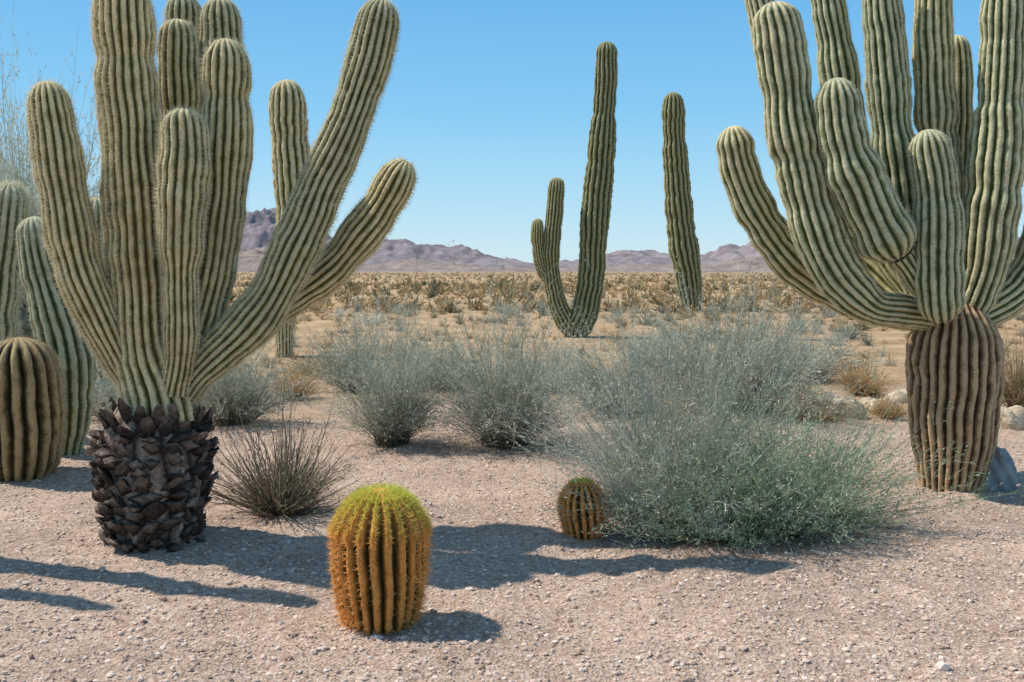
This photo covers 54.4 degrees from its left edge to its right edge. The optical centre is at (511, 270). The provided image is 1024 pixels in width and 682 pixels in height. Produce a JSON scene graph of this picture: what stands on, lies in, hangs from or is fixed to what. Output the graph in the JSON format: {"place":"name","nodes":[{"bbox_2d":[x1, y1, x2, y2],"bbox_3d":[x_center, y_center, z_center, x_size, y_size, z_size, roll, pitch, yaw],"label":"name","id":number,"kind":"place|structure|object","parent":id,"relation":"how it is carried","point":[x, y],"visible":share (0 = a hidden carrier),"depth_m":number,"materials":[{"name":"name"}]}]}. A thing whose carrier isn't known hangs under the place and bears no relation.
{"place":"outdoors","nodes":[
{"label":"outdoors","id":0,"kind":"place"},
{"bbox_2d":[19,318,33,338],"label":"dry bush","id":1,"kind":"object","parent":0,"point":[24,328],"visible":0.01,"depth_m":13.11,"materials":[{"name":"plant"}]},
{"bbox_2d":[0,272,1023,681],"bbox_3d":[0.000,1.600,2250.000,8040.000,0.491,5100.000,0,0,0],"label":"gravel ground","id":2,"kind":"structure","parent":0,"point":[472,504],"depth_m":5.24,"materials":[{"name":"beige gravel"}]},
{"bbox_2d":[0,177,36,340],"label":"saguaro cactus","id":3,"kind":"object","parent":2,"relation":"on","point":[15,203],"visible":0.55,"depth_m":9.51,"materials":[{"name":"green plant"}]},
{"bbox_2d":[0,333,69,481],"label":"barrel cactus","id":4,"kind":"object","parent":2,"relation":"on","point":[33,417],"visible":0.98,"depth_m":7.59,"materials":[{"name":"green plant"}]},
{"bbox_2d":[0,4,100,338],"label":"palo verde bush","id":5,"kind":"object","parent":2,"relation":"on","point":[6,172],"visible":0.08,"depth_m":14.76,"materials":[{"name":"plant"}]},
{"bbox_2d":[15,216,96,455],"bbox_3d":[-3.937,0.557,8.601,0.711,2.092,0.524,0,0,0],"label":"saguaro cactus","id":6,"kind":"object","parent":2,"relation":"on","point":[51,321],"visible":0.56,"depth_m":8.46,"materials":[{"name":"green plant"}]},
{"bbox_2d":[90,195,107,378],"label":"saguaro cactus","id":7,"kind":"object","parent":2,"relation":"on","point":[97,200],"visible":0.1,"depth_m":11.84,"materials":[{"name":"green plant"}]},
{"bbox_2d":[91,362,117,422],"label":"sagebrush","id":8,"kind":"object","parent":2,"relation":"on","point":[108,391],"visible":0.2,"depth_m":10.60,"materials":[{"name":"green plant"}]},
{"bbox_2d":[23,0,420,553],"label":"saguaro cactus","id":9,"kind":"object","parent":2,"relation":"on","point":[168,339],"visible":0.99,"depth_m":5.75,"materials":[{"name":"green plant"}]},
{"bbox_2d":[202,304,351,426],"bbox_3d":[-2.782,0.867,10.470,2.100,1.500,2.280,0,0,-22],"label":"sagebrush","id":10,"kind":"object","parent":2,"relation":"on","point":[228,412],"visible":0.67,"depth_m":10.24,"materials":[{"name":"green plant"}]},
{"bbox_2d":[268,79,310,357],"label":"saguaro cactus","id":11,"kind":"object","parent":2,"relation":"on","point":[288,121],"visible":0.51,"depth_m":18.23,"materials":[{"name":"green plant"}]},
{"bbox_2d":[206,366,375,520],"bbox_3d":[-1.464,1.132,6.664,1.410,0.986,1.299,0,0,35],"label":"spiky yucca shrub","id":12,"kind":"object","parent":2,"relation":"on","point":[281,496],"visible":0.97,"depth_m":6.53,"materials":[{"name":"plant"}]},
{"bbox_2d":[261,344,347,399],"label":"dry bush","id":13,"kind":"object","parent":2,"relation":"on","point":[296,389],"visible":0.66,"depth_m":12.51,"materials":[{"name":"beige plant"}]},
{"bbox_2d":[275,348,347,376],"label":"dry bush","id":14,"kind":"object","parent":2,"relation":"on","point":[309,364],"visible":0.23,"depth_m":14.86,"materials":[{"name":"plant"}]},
{"bbox_2d":[273,291,422,393],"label":"sagebrush","id":15,"kind":"object","parent":2,"relation":"on","point":[334,363],"visible":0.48,"depth_m":13.15,"materials":[{"name":"green plant"}]},
{"bbox_2d":[325,481,434,635],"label":"golden barrel cactus","id":16,"kind":"object","parent":2,"relation":"on","point":[380,541],"visible":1,"depth_m":4.41,"materials":[{"name":"plant"}]},
{"bbox_2d":[277,248,486,447],"bbox_3d":[-1.147,0.685,9.254,1.857,1.884,1.724,0,0,0],"label":"sagebrush","id":17,"kind":"object","parent":2,"relation":"on","point":[379,403],"visible":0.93,"depth_m":9.04,"materials":[{"name":"green plant"}]},
{"bbox_2d":[373,316,524,393],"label":"sagebrush","id":18,"kind":"object","parent":2,"relation":"on","point":[440,358],"visible":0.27,"depth_m":13.22,"materials":[{"name":"plant"}]},
{"bbox_2d":[366,240,618,449],"bbox_3d":[-0.177,0.666,9.238,2.297,1.916,2.447,0,0,0],"label":"sagebrush","id":19,"kind":"object","parent":2,"relation":"on","point":[486,410],"visible":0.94,"depth_m":9.02,"materials":[{"name":"green plant"}]},
{"bbox_2d":[0,410,1023,681],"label":"gravel stones","id":20,"kind":"object","parent":2,"relation":"on","point":[942,666],"visible":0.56,"depth_m":4.63,"materials":[{"name":"beige gravel"}]},
{"bbox_2d":[5,433,1023,681],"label":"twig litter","id":21,"kind":"object","parent":2,"relation":"on","point":[491,579],"visible":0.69,"depth_m":5.48,"materials":[{"name":"brown wood"}]},
{"bbox_2d":[226,272,828,313],"bbox_3d":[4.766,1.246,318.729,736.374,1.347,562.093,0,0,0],"label":"desert scrub","id":22,"kind":"object","parent":2,"relation":"on","point":[541,295],"visible":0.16,"depth_m":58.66,"materials":[{"name":"brown plant"}]},
{"bbox_2d":[486,325,623,392],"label":"sagebrush","id":23,"kind":"object","parent":2,"relation":"on","point":[561,359],"visible":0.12,"depth_m":13.17,"materials":[{"name":"green plant"}]},
{"bbox_2d":[530,41,618,337],"bbox_3d":[1.517,-1.908,24.301,2.226,7.380,0.845,0,0,0],"label":"saguaro cactus","id":24,"kind":"object","parent":2,"relation":"on","point":[598,180],"visible":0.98,"depth_m":24.09,"materials":[{"name":"green plant"}]},
{"bbox_2d":[555,476,609,539],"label":"golden barrel cactus","id":25,"kind":"object","parent":2,"relation":"on","point":[585,524],"visible":0.88,"depth_m":5.95,"materials":[{"name":"green plant"}]},
{"bbox_2d":[523,288,716,415],"bbox_3d":[1.042,0.876,11.309,2.264,1.502,2.485,0,0,38],"label":"sagebrush","id":26,"kind":"object","parent":2,"relation":"on","point":[588,368],"visible":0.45,"depth_m":11.13,"materials":[{"name":"green plant"}]},
{"bbox_2d":[217,295,1023,396],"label":"desert scrub","id":27,"kind":"object","parent":2,"relation":"on","point":[802,329],"visible":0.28,"depth_m":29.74,"materials":[{"name":"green plant"}]},
{"bbox_2d":[588,315,747,370],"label":"sagebrush","id":28,"kind":"object","parent":2,"relation":"on","point":[653,358],"visible":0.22,"depth_m":16.20,"materials":[{"name":"plant"}]},
{"bbox_2d":[661,91,702,310],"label":"saguaro cactus","id":29,"kind":"object","parent":2,"relation":"on","point":[683,246],"visible":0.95,"depth_m":40.59,"materials":[{"name":"green plant"}]},
{"bbox_2d":[583,251,865,414],"bbox_3d":[2.505,0.614,11.373,3.382,2.032,3.321,0,0,0],"label":"sagebrush","id":30,"kind":"object","parent":2,"relation":"on","point":[758,369],"visible":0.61,"depth_m":11.20,"materials":[{"name":"green plant"}]},
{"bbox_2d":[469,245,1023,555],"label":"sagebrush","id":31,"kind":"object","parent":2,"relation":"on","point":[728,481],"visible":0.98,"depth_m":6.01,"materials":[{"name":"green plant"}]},
{"bbox_2d":[737,296,902,382],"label":"sagebrush","id":32,"kind":"object","parent":2,"relation":"on","point":[820,361],"visible":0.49,"depth_m":14.34,"materials":[{"name":"green plant"}]},
{"bbox_2d":[750,381,892,424],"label":"dry bush","id":33,"kind":"object","parent":2,"relation":"on","point":[802,415],"visible":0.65,"depth_m":10.64,"materials":[{"name":"plant"}]},
{"bbox_2d":[808,392,835,406],"bbox_3d":[3.721,1.591,11.942,0.381,0.284,0.264,0,0,0],"label":"boulder","id":34,"kind":"object","parent":2,"relation":"on","point":[829,395],"visible":0.16,"depth_m":11.86,"materials":[{"name":"grey stone"}]},
{"bbox_2d":[826,395,867,418],"bbox_3d":[3.675,1.574,10.988,0.467,0.393,0.378,0,0,0],"label":"boulder","id":35,"kind":"object","parent":2,"relation":"on","point":[848,402],"visible":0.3,"depth_m":10.88,"materials":[{"name":"beige stone"}]},
{"bbox_2d":[817,345,899,396],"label":"dry bush","id":36,"kind":"object","parent":2,"relation":"on","point":[864,382],"visible":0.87,"depth_m":12.75,"materials":[{"name":"yellow plant"}]},
{"bbox_2d":[714,0,1023,493],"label":"saguaro cactus","id":37,"kind":"object","parent":2,"relation":"on","point":[894,221],"visible":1,"depth_m":7.21,"materials":[{"name":"green plant"}]},
{"bbox_2d":[859,397,898,414],"bbox_3d":[4.153,1.611,11.276,0.470,0.362,0.402,0,0,0],"label":"boulder","id":38,"kind":"object","parent":2,"relation":"on","point":[865,400],"visible":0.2,"depth_m":11.19,"materials":[{"name":"beige stone"}]},
{"bbox_2d":[866,385,907,418],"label":"dry bush","id":39,"kind":"object","parent":2,"relation":"on","point":[895,413],"visible":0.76,"depth_m":10.81,"materials":[{"name":"beige plant"}]},
{"bbox_2d":[887,389,907,403],"bbox_3d":[4.740,1.607,12.200,0.355,0.310,0.282,0,0,0],"label":"boulder","id":40,"kind":"object","parent":2,"relation":"on","point":[895,395],"visible":0.41,"depth_m":12.11,"materials":[{"name":"beige stone"}]},
{"bbox_2d":[985,446,1017,490],"bbox_3d":[3.631,1.611,7.537,0.366,0.583,0.298,0,0,0],"label":"boulder","id":41,"kind":"object","parent":2,"relation":"on","point":[1003,469],"visible":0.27,"depth_m":7.41,"materials":[{"name":"grey stone"}]},
{"bbox_2d":[999,405,1023,430],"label":"boulder","id":42,"kind":"object","parent":2,"relation":"on","point":[1013,418],"visible":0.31,"depth_m":10.12,"materials":[{"name":"beige stone"}]},
{"bbox_2d":[1000,313,1023,407],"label":"dry bush","id":43,"kind":"object","parent":2,"relation":"on","point":[1014,396],"visible":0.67,"depth_m":11.17,"materials":[{"name":"brown plant"}]},
{"bbox_2d":[0,0,1023,262],"label":"sky","id":44,"kind":"structure","parent":0,"point":[490,102],"materials":[{"name":"blue"}]},
{"bbox_2d":[237,245,1012,271],"bbox_3d":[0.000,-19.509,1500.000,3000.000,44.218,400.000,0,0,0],"label":"foothills","id":45,"kind":"structure","parent":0,"point":[249,260],"depth_m":1370.88,"materials":[{"name":"brown stone"}]},
{"bbox_2d":[240,207,1018,268],"bbox_3d":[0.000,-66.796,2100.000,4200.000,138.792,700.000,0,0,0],"label":"mountain range","id":46,"kind":"structure","parent":0,"point":[260,226],"depth_m":1933.31,"materials":[{"name":"brown stone"}]}
]}

